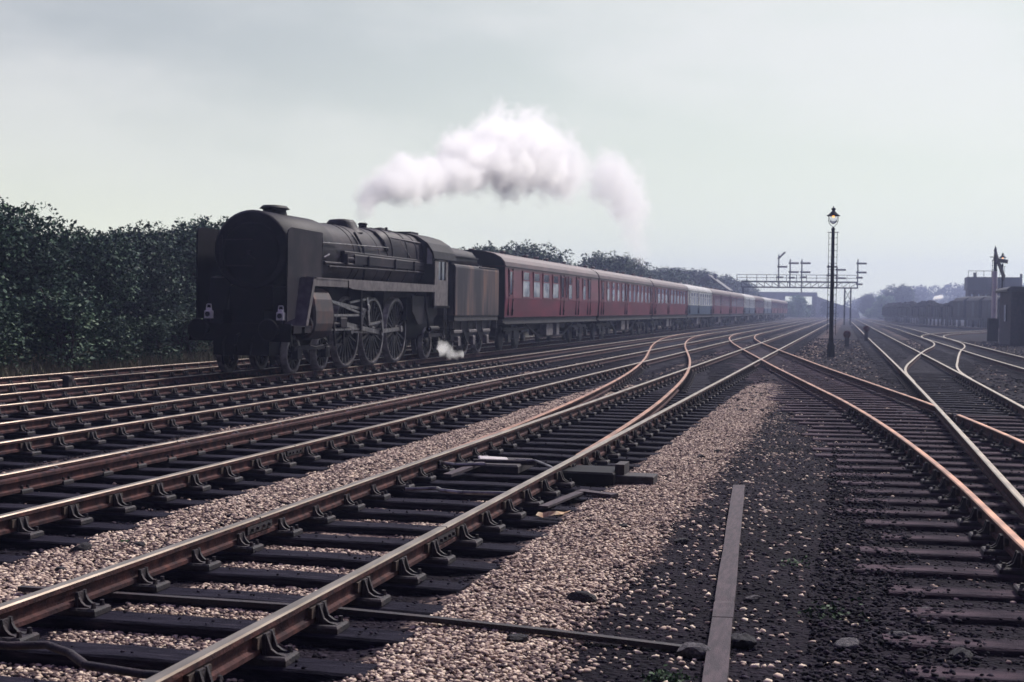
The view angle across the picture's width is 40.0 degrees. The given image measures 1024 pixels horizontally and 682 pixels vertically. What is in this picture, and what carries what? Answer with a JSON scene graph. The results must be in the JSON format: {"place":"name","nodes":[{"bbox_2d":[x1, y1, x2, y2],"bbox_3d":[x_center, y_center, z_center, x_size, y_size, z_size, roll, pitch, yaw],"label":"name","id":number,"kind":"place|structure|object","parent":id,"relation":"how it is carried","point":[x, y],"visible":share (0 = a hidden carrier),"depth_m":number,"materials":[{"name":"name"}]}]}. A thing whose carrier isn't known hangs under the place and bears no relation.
{"place":"outdoors","nodes":[
{"label":"outdoors","id":0,"kind":"place"},
{"bbox_2d":[0,340,410,376],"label":"grass","id":1,"kind":"structure","parent":0,"point":[27,369],"depth_m":37.14,"materials":[{"name":"green plant"}]},
{"bbox_2d":[0,317,1023,681],"bbox_3d":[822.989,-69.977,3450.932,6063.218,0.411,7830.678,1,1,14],"label":"ground","id":2,"kind":"structure","parent":0,"point":[694,591],"depth_m":9.93,"materials":[{"name":"gravel"}]},
{"bbox_2d":[0,299,31,368],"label":"bramble clump","id":3,"kind":"object","parent":2,"relation":"on","point":[5,320],"visible":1,"depth_m":33.35,"materials":[{"name":"green plant"}]},
{"bbox_2d":[0,197,40,355],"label":"hawthorn bush","id":4,"kind":"object","parent":2,"relation":"on","point":[6,256],"visible":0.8,"depth_m":36.88,"materials":[{"name":"green plant"}]},
{"bbox_2d":[0,200,119,354],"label":"hawthorn bush","id":5,"kind":"object","parent":2,"relation":"on","point":[54,266],"visible":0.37,"depth_m":38.76,"materials":[{"name":"green plant"}]},
{"bbox_2d":[10,286,118,369],"bbox_3d":[-11.501,-0.218,36.023,2.464,2.373,2.777,1,1,10],"label":"bramble clump","id":6,"kind":"object","parent":2,"relation":"on","point":[64,324],"visible":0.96,"depth_m":35.57,"materials":[{"name":"green plant"}]},
{"bbox_2d":[61,375,73,387],"bbox_3d":[-8.982,0.900,28.413,0.200,0.400,0.180,1,1,14],"label":"marker post","id":7,"kind":"object","parent":2,"relation":"on","point":[66,381],"visible":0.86,"depth_m":28.35,"materials":[{"name":"metal"}]},
{"bbox_2d":[23,223,148,349],"bbox_3d":[-13.267,-1.492,42.573,5.594,4.115,3.916,2,2,39],"label":"hawthorn bush","id":8,"kind":"object","parent":2,"relation":"on","point":[109,273],"visible":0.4,"depth_m":41.52,"materials":[{"name":"green plant"}]},
{"bbox_2d":[76,313,143,366],"bbox_3d":[-10.968,0.020,38.190,2.043,1.641,2.391,1,1,11],"label":"bramble clump","id":9,"kind":"object","parent":2,"relation":"on","point":[109,330],"visible":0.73,"depth_m":38.05,"materials":[{"name":"green plant"}]},
{"bbox_2d":[98,223,171,238],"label":"hawthorn bush","id":10,"kind":"object","parent":2,"relation":"on","point":[135,228],"depth_m":53.20,"materials":[{"name":"green plant"}]},
{"bbox_2d":[84,231,200,347],"bbox_3d":[-12.155,-1.510,45.609,4.499,4.080,3.717,0,2,-27],"label":"hawthorn bush","id":11,"kind":"object","parent":2,"relation":"on","point":[154,297],"visible":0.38,"depth_m":45.55,"materials":[{"name":"green plant"}]},
{"bbox_2d":[128,315,184,360],"bbox_3d":[-10.472,-0.004,40.928,1.594,1.535,1.797,0,2,-36],"label":"bramble clump","id":12,"kind":"object","parent":2,"relation":"on","point":[155,329],"visible":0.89,"depth_m":40.61,"materials":[{"name":"green plant"}]},
{"bbox_2d":[109,220,218,345],"bbox_3d":[-11.796,-1.837,48.915,4.725,4.619,5.315,2,2,29],"label":"hawthorn bush","id":13,"kind":"object","parent":2,"relation":"on","point":[190,262],"visible":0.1,"depth_m":48.13,"materials":[{"name":"green plant"}]},
{"bbox_2d":[150,308,212,356],"bbox_3d":[-10.003,-0.142,43.331,2.590,1.777,2.214,1,1,6],"label":"bramble clump","id":14,"kind":"object","parent":2,"relation":"on","point":[180,321],"visible":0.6,"depth_m":43.13,"materials":[{"name":"green plant"}]},
{"bbox_2d":[153,215,228,342],"bbox_3d":[-11.086,-2.133,52.038,4.858,5.104,6.940,1,1,13],"label":"hawthorn bush","id":15,"kind":"object","parent":2,"relation":"on","point":[194,225],"visible":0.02,"depth_m":50.64,"materials":[{"name":"green plant"}]},
{"bbox_2d":[18,585,682,650],"bbox_3d":[-1.022,1.626,8.332,4.388,0.090,0.074,1,1,17],"label":"signal rod","id":16,"kind":"object","parent":2,"relation":"on","point":[447,621],"visible":0.75,"depth_m":8.18,"materials":[{"name":"metal"}]},
{"bbox_2d":[0,371,785,681],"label":"ballast","id":17,"kind":"structure","parent":2,"relation":"on","point":[24,574],"depth_m":10.27,"materials":[{"name":"gravel"}]},
{"bbox_2d":[70,542,91,551],"bbox_3d":[-3.207,1.545,10.460,0.131,0.091,0.158,1,1,10],"label":"rock","id":18,"kind":"object","parent":17,"relation":"on","point":[84,546],"visible":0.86,"depth_m":10.43,"materials":[{"name":"grey stone"}]},
{"bbox_2d":[506,633,528,642],"bbox_3d":[0.031,1.669,7.850,0.129,0.067,0.088,1,1,5],"label":"rock","id":19,"kind":"object","parent":17,"relation":"on","point":[516,637],"visible":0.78,"depth_m":7.82,"materials":[{"name":"grey stone"}]},
{"bbox_2d":[567,591,596,602],"bbox_3d":[0.446,1.645,8.995,0.200,0.099,0.115,1,1,20],"label":"rock","id":20,"kind":"object","parent":17,"relation":"on","point":[583,596],"visible":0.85,"depth_m":8.95,"materials":[{"name":"grey stone"}]},
{"bbox_2d":[0,317,788,393],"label":"railway track","id":21,"kind":"structure","parent":2,"relation":"on","point":[14,384],"depth_m":34.22,"materials":[{"name":"metal"}]},
{"bbox_2d":[0,317,802,422],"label":"railway track","id":22,"kind":"structure","parent":2,"relation":"on","point":[27,405],"depth_m":31.41,"materials":[{"name":"metal"}]},
{"bbox_2d":[188,205,456,373],"bbox_3d":[-4.768,-1.364,39.054,2.770,4.090,14.050,1,1,14],"label":"steam locomotive","id":23,"kind":"object","parent":22,"relation":"on","point":[340,290],"visible":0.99,"depth_m":34.24,"materials":[{"name":"paint"}]},
{"bbox_2d":[204,304,213,322],"bbox_3d":[-7.089,-0.642,32.873,0.170,0.460,0.160,1,1,14],"label":"headlamp","id":24,"kind":"object","parent":23,"relation":"on","point":[209,313],"visible":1,"depth_m":32.83,"materials":[{"name":"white metal"}]},
{"bbox_2d":[220,223,279,282],"bbox_3d":[-6.202,-2.086,33.110,1.500,1.460,0.217,1,1,14],"label":"smokebox door","id":25,"kind":"structure","parent":23,"relation":"in","point":[251,251],"depth_m":33.11,"materials":[{"name":"paint"}]},
{"bbox_2d":[276,306,284,323],"bbox_3d":[-5.339,-0.588,32.454,0.170,0.460,0.160,1,1,14],"label":"headlamp","id":26,"kind":"object","parent":23,"relation":"on","point":[280,314],"visible":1,"depth_m":32.41,"materials":[{"name":"white metal"}]},
{"bbox_2d":[387,248,498,355],"bbox_3d":[-2.484,-1.371,48.560,2.660,3.710,6.000,1,1,14],"label":"tender","id":27,"kind":"object","parent":22,"relation":"on","point":[473,305],"visible":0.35,"depth_m":47.77,"materials":[{"name":"paint"},{"name":"steel"}]},
{"bbox_2d":[465,248,598,349],"bbox_3d":[0.693,-1.760,61.753,2.880,3.880,20.050,1,1,14],"label":"railway coach","id":28,"kind":"object","parent":22,"relation":"on","point":[547,299],"visible":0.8,"depth_m":58.23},
{"bbox_2d":[509,270,512,295],"bbox_3d":[-0.048,-2.162,52.649,0.050,0.960,0.480,1,1,14],"label":"window","id":29,"kind":"structure","parent":28,"relation":"in","point":[510,271],"depth_m":52.58,"materials":[{"name":"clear glass"}]},
{"bbox_2d":[522,271,529,297],"bbox_3d":[0.550,-2.209,55.143,0.054,1.050,1.250,1,1,14],"label":"window","id":30,"kind":"structure","parent":28,"relation":"in","point":[525,274],"depth_m":55.08,"materials":[{"name":"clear glass"}]},
{"bbox_2d":[533,272,540,298],"bbox_3d":[0.995,-2.247,56.989,0.054,1.050,1.250,1,1,14],"label":"window","id":31,"kind":"structure","parent":28,"relation":"in","point":[536,276],"depth_m":56.92,"materials":[{"name":"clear glass"}]},
{"bbox_2d":[543,273,549,298],"bbox_3d":[1.422,-2.284,58.763,0.054,1.050,1.300,1,1,14],"label":"window","id":32,"kind":"structure","parent":28,"relation":"in","point":[546,277],"depth_m":58.77,"materials":[{"name":"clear glass"}]},
{"bbox_2d":[552,275,558,298],"bbox_3d":[1.872,-2.323,60.635,0.054,1.050,1.250,1,1,14],"label":"window","id":33,"kind":"structure","parent":28,"relation":"in","point":[555,278],"depth_m":60.57,"materials":[{"name":"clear glass"}]},
{"bbox_2d":[568,277,572,299],"bbox_3d":[2.632,-2.388,63.794,0.054,1.050,0.850,1,1,14],"label":"window","id":34,"kind":"structure","parent":28,"relation":"in","point":[570,279],"depth_m":63.77,"materials":[{"name":"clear glass"}]},
{"bbox_2d":[562,265,652,339],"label":"railway coach","id":35,"kind":"object","parent":22,"relation":"on","point":[625,302],"visible":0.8,"depth_m":79.01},
{"bbox_2d":[622,275,687,333],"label":"railway coach","id":36,"kind":"object","parent":22,"relation":"on","point":[670,300],"visible":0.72,"depth_m":98.71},
{"bbox_2d":[662,282,712,329],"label":"railway coach","id":37,"kind":"object","parent":22,"relation":"on","point":[699,301],"visible":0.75,"depth_m":118.23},
{"bbox_2d":[690,286,729,327],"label":"railway coach","id":38,"kind":"object","parent":22,"relation":"on","point":[720,302],"visible":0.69,"depth_m":137.70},
{"bbox_2d":[711,290,743,325],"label":"railway coach","id":39,"kind":"object","parent":22,"relation":"on","point":[736,307],"visible":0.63,"depth_m":157.20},
{"bbox_2d":[728,293,754,323],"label":"railway coach","id":40,"kind":"object","parent":22,"relation":"on","point":[749,304],"visible":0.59,"depth_m":176.91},
{"bbox_2d":[746,295,763,322],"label":"railway coach","id":41,"kind":"object","parent":22,"relation":"on","point":[759,308],"visible":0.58,"depth_m":196.74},
{"bbox_2d":[756,296,771,321],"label":"railway coach","id":42,"kind":"object","parent":22,"relation":"on","point":[767,307],"visible":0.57,"depth_m":215.92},
{"bbox_2d":[759,298,777,320],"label":"railway coach","id":43,"kind":"object","parent":22,"relation":"on","point":[774,310],"visible":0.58,"depth_m":235.89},
{"bbox_2d":[774,299,782,319],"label":"railway coach","id":44,"kind":"object","parent":22,"relation":"on","point":[780,307],"visible":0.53,"depth_m":255.47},
{"bbox_2d":[776,300,787,318],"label":"railway coach","id":45,"kind":"object","parent":22,"relation":"on","point":[785,309],"visible":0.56,"depth_m":275.21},
{"bbox_2d":[0,317,815,471],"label":"railway track","id":46,"kind":"structure","parent":2,"relation":"on","point":[52,438],"depth_m":24.34,"materials":[{"name":"metal"}]},
{"bbox_2d":[0,317,824,564],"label":"railway track","id":47,"kind":"structure","parent":2,"relation":"on","point":[312,443],"depth_m":16.59,"materials":[{"name":"metal"}]},
{"bbox_2d":[0,318,838,681],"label":"railway track","id":48,"kind":"structure","parent":2,"relation":"on","point":[248,650],"depth_m":10.25,"materials":[{"name":"metal"}]},
{"bbox_2d":[0,641,222,681],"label":"bent rod","id":49,"kind":"object","parent":48,"relation":"attached to","point":[77,658],"visible":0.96,"depth_m":7.00,"materials":[{"name":"metal"}]},
{"bbox_2d":[405,456,552,494],"bbox_3d":[-0.280,1.409,15.004,1.621,0.142,2.920,1,1,14],"label":"point mechanism","id":50,"kind":"object","parent":48,"relation":"on","point":[492,464],"visible":0.9,"depth_m":15.63,"materials":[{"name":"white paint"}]},
{"bbox_2d":[536,510,570,517],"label":"litter","id":51,"kind":"object","parent":48,"relation":"on","point":[545,514],"visible":1,"depth_m":12.33,"materials":[{"name":"paper"}]},
{"bbox_2d":[472,240,533,329],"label":"tree","id":52,"kind":"object","parent":2,"relation":"on","point":[494,249],"depth_m":103.19,"materials":[{"name":"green plant"}]},
{"bbox_2d":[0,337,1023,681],"bbox_3d":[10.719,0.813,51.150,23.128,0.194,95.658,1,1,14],"label":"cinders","id":53,"kind":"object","parent":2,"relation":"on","point":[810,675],"visible":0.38,"depth_m":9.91,"materials":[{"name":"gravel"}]},
{"bbox_2d":[715,485,744,597],"bbox_3d":[1.880,1.604,11.931,0.128,0.061,5.868,1,1,10],"label":"plank","id":54,"kind":"object","parent":53,"relation":"on","point":[727,579],"visible":0.95,"depth_m":10.92,"materials":[{"name":"grey wood"}]},
{"bbox_2d":[503,239,574,264],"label":"tree","id":55,"kind":"object","parent":2,"relation":"on","point":[520,251],"visible":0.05,"depth_m":108.66,"materials":[{"name":"green plant"}]},
{"bbox_2d":[448,333,712,455],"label":"crossover track","id":56,"kind":"structure","parent":2,"relation":"on","point":[683,384],"depth_m":33.84,"materials":[{"name":"metal"}]},
{"bbox_2d":[539,461,657,507],"bbox_3d":[0.790,1.426,14.111,1.040,0.200,2.655,1,1,14],"label":"point machine","id":57,"kind":"object","parent":2,"relation":"on","point":[618,473],"visible":0.92,"depth_m":14.83,"materials":[{"name":"metal"}]},
{"bbox_2d":[575,250,642,274],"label":"tree","id":58,"kind":"object","parent":2,"relation":"on","point":[601,262],"visible":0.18,"depth_m":141.34,"materials":[{"name":"green plant"}]},
{"bbox_2d":[611,255,655,278],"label":"tree","id":59,"kind":"object","parent":2,"relation":"on","point":[644,273],"visible":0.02,"depth_m":156.73,"materials":[{"name":"green plant"}]},
{"bbox_2d":[646,270,676,282],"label":"tree","id":60,"kind":"object","parent":2,"relation":"on","point":[658,274],"visible":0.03,"depth_m":190.80,"materials":[{"name":"green plant"}]},
{"bbox_2d":[642,664,697,681],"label":"weed","id":61,"kind":"object","parent":2,"relation":"on","point":[659,676],"visible":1,"depth_m":7.12,"materials":[{"name":"green plant"}]},
{"bbox_2d":[639,266,703,286],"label":"tree","id":62,"kind":"object","parent":2,"relation":"on","point":[683,278],"visible":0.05,"depth_m":202.62,"materials":[{"name":"green plant"}]},
{"bbox_2d":[650,265,720,286],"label":"tree","id":63,"kind":"object","parent":2,"relation":"on","point":[699,273],"visible":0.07,"depth_m":236.61,"materials":[{"name":"green plant"}]},
{"bbox_2d":[676,642,710,659],"bbox_3d":[0.994,1.689,7.652,0.197,0.101,0.128,1,1,12],"label":"rock","id":64,"kind":"object","parent":2,"relation":"on","point":[693,650],"visible":0.88,"depth_m":7.61,"materials":[{"name":"grey stone"}]},
{"bbox_2d":[682,269,727,288],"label":"tree","id":65,"kind":"object","parent":2,"relation":"on","point":[716,286],"visible":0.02,"depth_m":253.92,"materials":[{"name":"green plant"}]},
{"bbox_2d":[693,274,732,291],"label":"gabled house","id":66,"kind":"structure","parent":2,"relation":"on","point":[705,278],"depth_m":228.20,"materials":[{"name":"brick"}]},
{"bbox_2d":[702,617,732,681],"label":"plank","id":67,"kind":"object","parent":2,"relation":"on","point":[716,664],"visible":0.96,"depth_m":7.58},
{"bbox_2d":[712,596,734,625],"bbox_3d":[1.313,1.673,8.731,0.129,0.061,0.588,1,1,10],"label":"plank","id":68,"kind":"object","parent":2,"relation":"on","point":[723,606],"visible":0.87,"depth_m":8.71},
{"bbox_2d":[718,274,741,293],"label":"tree","id":69,"kind":"object","parent":2,"relation":"on","point":[731,284],"visible":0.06,"depth_m":298.20,"materials":[{"name":"green plant"}]},
{"bbox_2d":[728,278,759,295],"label":"tree","id":70,"kind":"object","parent":2,"relation":"on","point":[750,290],"visible":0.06,"depth_m":319.77,"materials":[{"name":"green plant"}]},
{"bbox_2d":[731,633,757,648],"bbox_3d":[1.299,1.688,7.894,0.146,0.104,0.168,1,1,-8],"label":"rock","id":71,"kind":"object","parent":2,"relation":"on","point":[742,640],"visible":0.98,"depth_m":7.84,"materials":[{"name":"grey stone"}]},
{"bbox_2d":[783,300,796,317],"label":"tree","id":72,"kind":"object","parent":2,"relation":"on","point":[791,313],"visible":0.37,"depth_m":364.18,"materials":[{"name":"green plant"}]},
{"bbox_2d":[736,274,856,324],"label":"signal gantry","id":73,"kind":"object","parent":2,"relation":"on","point":[806,281],"visible":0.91,"depth_m":205.14,"materials":[{"name":"metal"}]},
{"bbox_2d":[777,251,786,287],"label":"signal post","id":74,"kind":"object","parent":73,"relation":"attached to","point":[778,258],"visible":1,"depth_m":205.42,"materials":[{"name":"metal"}]},
{"bbox_2d":[788,259,798,287],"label":"signal post","id":75,"kind":"object","parent":73,"relation":"attached to","point":[790,272],"visible":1,"depth_m":205.07,"materials":[{"name":"metal"}]},
{"bbox_2d":[800,260,810,291],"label":"signal post","id":76,"kind":"object","parent":73,"relation":"attached to","point":[801,271],"visible":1,"depth_m":204.67,"materials":[{"name":"metal"}]},
{"bbox_2d":[781,555,815,568],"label":"weed","id":77,"kind":"object","parent":2,"relation":"on","point":[795,561],"visible":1,"depth_m":10.43,"materials":[{"name":"green plant"}]},
{"bbox_2d":[789,294,811,317],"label":"tree","id":78,"kind":"object","parent":2,"relation":"on","point":[800,307],"visible":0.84,"depth_m":376.46,"materials":[{"name":"green plant"}]},
{"bbox_2d":[752,292,859,317],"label":"overbridge","id":79,"kind":"object","parent":2,"relation":"on","point":[817,301],"visible":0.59,"depth_m":410.88,"materials":[{"name":"concrete"}]},
{"bbox_2d":[820,301,838,317],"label":"tree","id":80,"kind":"object","parent":2,"relation":"on","point":[823,308],"visible":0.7,"depth_m":394.21,"materials":[{"name":"green plant"}]},
{"bbox_2d":[827,206,839,356],"bbox_3d":[13.133,-2.434,57.691,0.560,6.200,0.560,1,1,14],"label":"lamp post","id":81,"kind":"object","parent":2,"relation":"on","point":[833,215],"visible":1,"depth_m":57.64,"materials":[{"name":"metal"}]},
{"bbox_2d":[798,597,872,621],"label":"weed","id":82,"kind":"object","parent":2,"relation":"on","point":[833,607],"visible":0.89,"depth_m":8.67,"materials":[{"name":"green plant"}]},
{"bbox_2d":[834,637,860,651],"bbox_3d":[1.875,1.701,7.849,0.172,0.083,0.121,0,1,-22],"label":"rock","id":83,"kind":"object","parent":2,"relation":"on","point":[853,643],"visible":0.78,"depth_m":7.82,"materials":[{"name":"grey stone"}]},
{"bbox_2d":[857,294,874,316],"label":"tree","id":84,"kind":"object","parent":2,"relation":"on","point":[867,300],"visible":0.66,"depth_m":434.85,"materials":[{"name":"green plant"}]},
{"bbox_2d":[716,333,1023,681],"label":"crossover track","id":85,"kind":"structure","parent":2,"relation":"on","point":[947,488],"depth_m":15.69,"materials":[{"name":"wood"}]},
{"bbox_2d":[864,294,894,318],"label":"tree","id":86,"kind":"object","parent":2,"relation":"on","point":[876,309],"visible":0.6,"depth_m":376.42,"materials":[{"name":"green plant"}]},
{"bbox_2d":[870,283,917,307],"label":"tree","id":87,"kind":"object","parent":2,"relation":"on","point":[905,293],"visible":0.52,"depth_m":413.11,"materials":[{"name":"green plant"}]},
{"bbox_2d":[886,631,910,635],"bbox_3d":[2.222,1.703,8.102,0.160,0.075,0.113,1,1,22],"label":"rock","id":88,"kind":"object","parent":2,"relation":"on","point":[902,633],"visible":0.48,"depth_m":8.07,"materials":[{"name":"grey stone"}]},
{"bbox_2d":[863,319,986,329],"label":"railway track","id":89,"kind":"structure","parent":2,"relation":"on","point":[951,327],"depth_m":186.36,"materials":[{"name":"metal"}]},
{"bbox_2d":[902,301,918,323],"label":"goods wagon","id":90,"kind":"object","parent":89,"relation":"on","point":[904,310],"visible":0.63,"depth_m":213.58,"materials":[{"name":"metal"}]},
{"bbox_2d":[907,304,924,323],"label":"goods wagon","id":91,"kind":"object","parent":89,"relation":"on","point":[909,311],"visible":0.25,"depth_m":207.47,"materials":[{"name":"metal"}]},
{"bbox_2d":[912,301,931,323],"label":"goods wagon","id":92,"kind":"object","parent":89,"relation":"on","point":[915,311],"visible":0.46,"depth_m":201.11,"materials":[{"name":"metal"}]},
{"bbox_2d":[918,300,936,324],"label":"goods wagon","id":93,"kind":"object","parent":89,"relation":"on","point":[922,307],"visible":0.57,"depth_m":194.53,"materials":[{"name":"metal"}]},
{"bbox_2d":[925,303,945,325],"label":"goods wagon","id":94,"kind":"object","parent":89,"relation":"on","point":[929,312],"visible":0.34,"depth_m":188.48,"materials":[{"name":"metal"}]},
{"bbox_2d":[933,303,955,325],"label":"goods wagon","id":95,"kind":"object","parent":89,"relation":"on","point":[937,312],"visible":0.41,"depth_m":182.17,"materials":[{"name":"metal"}]},
{"bbox_2d":[942,300,960,326],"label":"goods wagon","id":96,"kind":"object","parent":89,"relation":"on","point":[947,311],"visible":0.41,"depth_m":175.81,"materials":[{"name":"metal"}]},
{"bbox_2d":[953,296,978,326],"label":"goods wagon","id":97,"kind":"object","parent":89,"relation":"on","point":[959,308],"visible":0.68,"depth_m":169.28,"materials":[{"name":"metal"}]},
{"bbox_2d":[966,296,988,327],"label":"goods wagon","id":98,"kind":"object","parent":89,"relation":"on","point":[973,308],"visible":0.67,"depth_m":163.03,"materials":[{"name":"metal"}]},
{"bbox_2d":[982,296,999,328],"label":"goods wagon","id":99,"kind":"object","parent":89,"relation":"on","point":[986,307],"visible":0.12,"depth_m":157.70,"materials":[{"name":"metal"}]},
{"bbox_2d":[848,319,1023,521],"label":"railway track","id":100,"kind":"structure","parent":2,"relation":"on","point":[957,394],"depth_m":32.25,"materials":[{"name":"metal"}]},
{"bbox_2d":[862,319,1023,382],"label":"railway track","id":101,"kind":"structure","parent":2,"relation":"on","point":[1012,365],"depth_m":61.35,"materials":[{"name":"grey metal"}]},
{"bbox_2d":[899,329,998,382],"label":"crossover track","id":102,"kind":"structure","parent":2,"relation":"on","point":[948,358],"depth_m":58.11,"materials":[{"name":"grey metal"}]},
{"bbox_2d":[948,647,972,661],"bbox_3d":[2.448,1.713,7.665,0.116,0.087,0.181,1,1,-1],"label":"rock","id":103,"kind":"object","parent":2,"relation":"on","point":[964,653],"visible":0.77,"depth_m":7.62,"materials":[{"name":"grey stone"}]},
{"bbox_2d":[963,271,1021,325],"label":"water tower","id":104,"kind":"structure","parent":2,"relation":"on","point":[974,285],"depth_m":209.38,"materials":[{"name":"metal"}]},
{"bbox_2d":[987,245,1007,341],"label":"semaphore signal","id":105,"kind":"object","parent":2,"relation":"on","point":[992,327],"visible":1,"depth_m":94.06,"materials":[{"name":"metal"}]},
{"bbox_2d":[996,286,1023,345],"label":"brick hut","id":106,"kind":"object","parent":2,"relation":"on","point":[1011,325],"visible":0.94,"depth_m":84.32,"materials":[{"name":"brick"}]},
{"bbox_2d":[1020,310,1023,344],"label":"door","id":107,"kind":"structure","parent":106,"relation":"in","point":[1022,311],"depth_m":84.13,"materials":[{"name":"grey wood"}]},
{"bbox_2d":[0,0,1023,307],"label":"sky","id":108,"kind":"structure","parent":0,"point":[723,137],"materials":[{"name":"white"}]},
{"bbox_2d":[858,296,959,316],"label":"hill","id":109,"kind":"structure","parent":0,"point":[941,298],"depth_m":601.32,"materials":[{"name":"plant"}]},
{"bbox_2d":[843,282,1023,311],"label":"woodland","id":110,"kind":"object","parent":109,"relation":"on","point":[922,293],"visible":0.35,"depth_m":607.79,"materials":[{"name":"green plant"}]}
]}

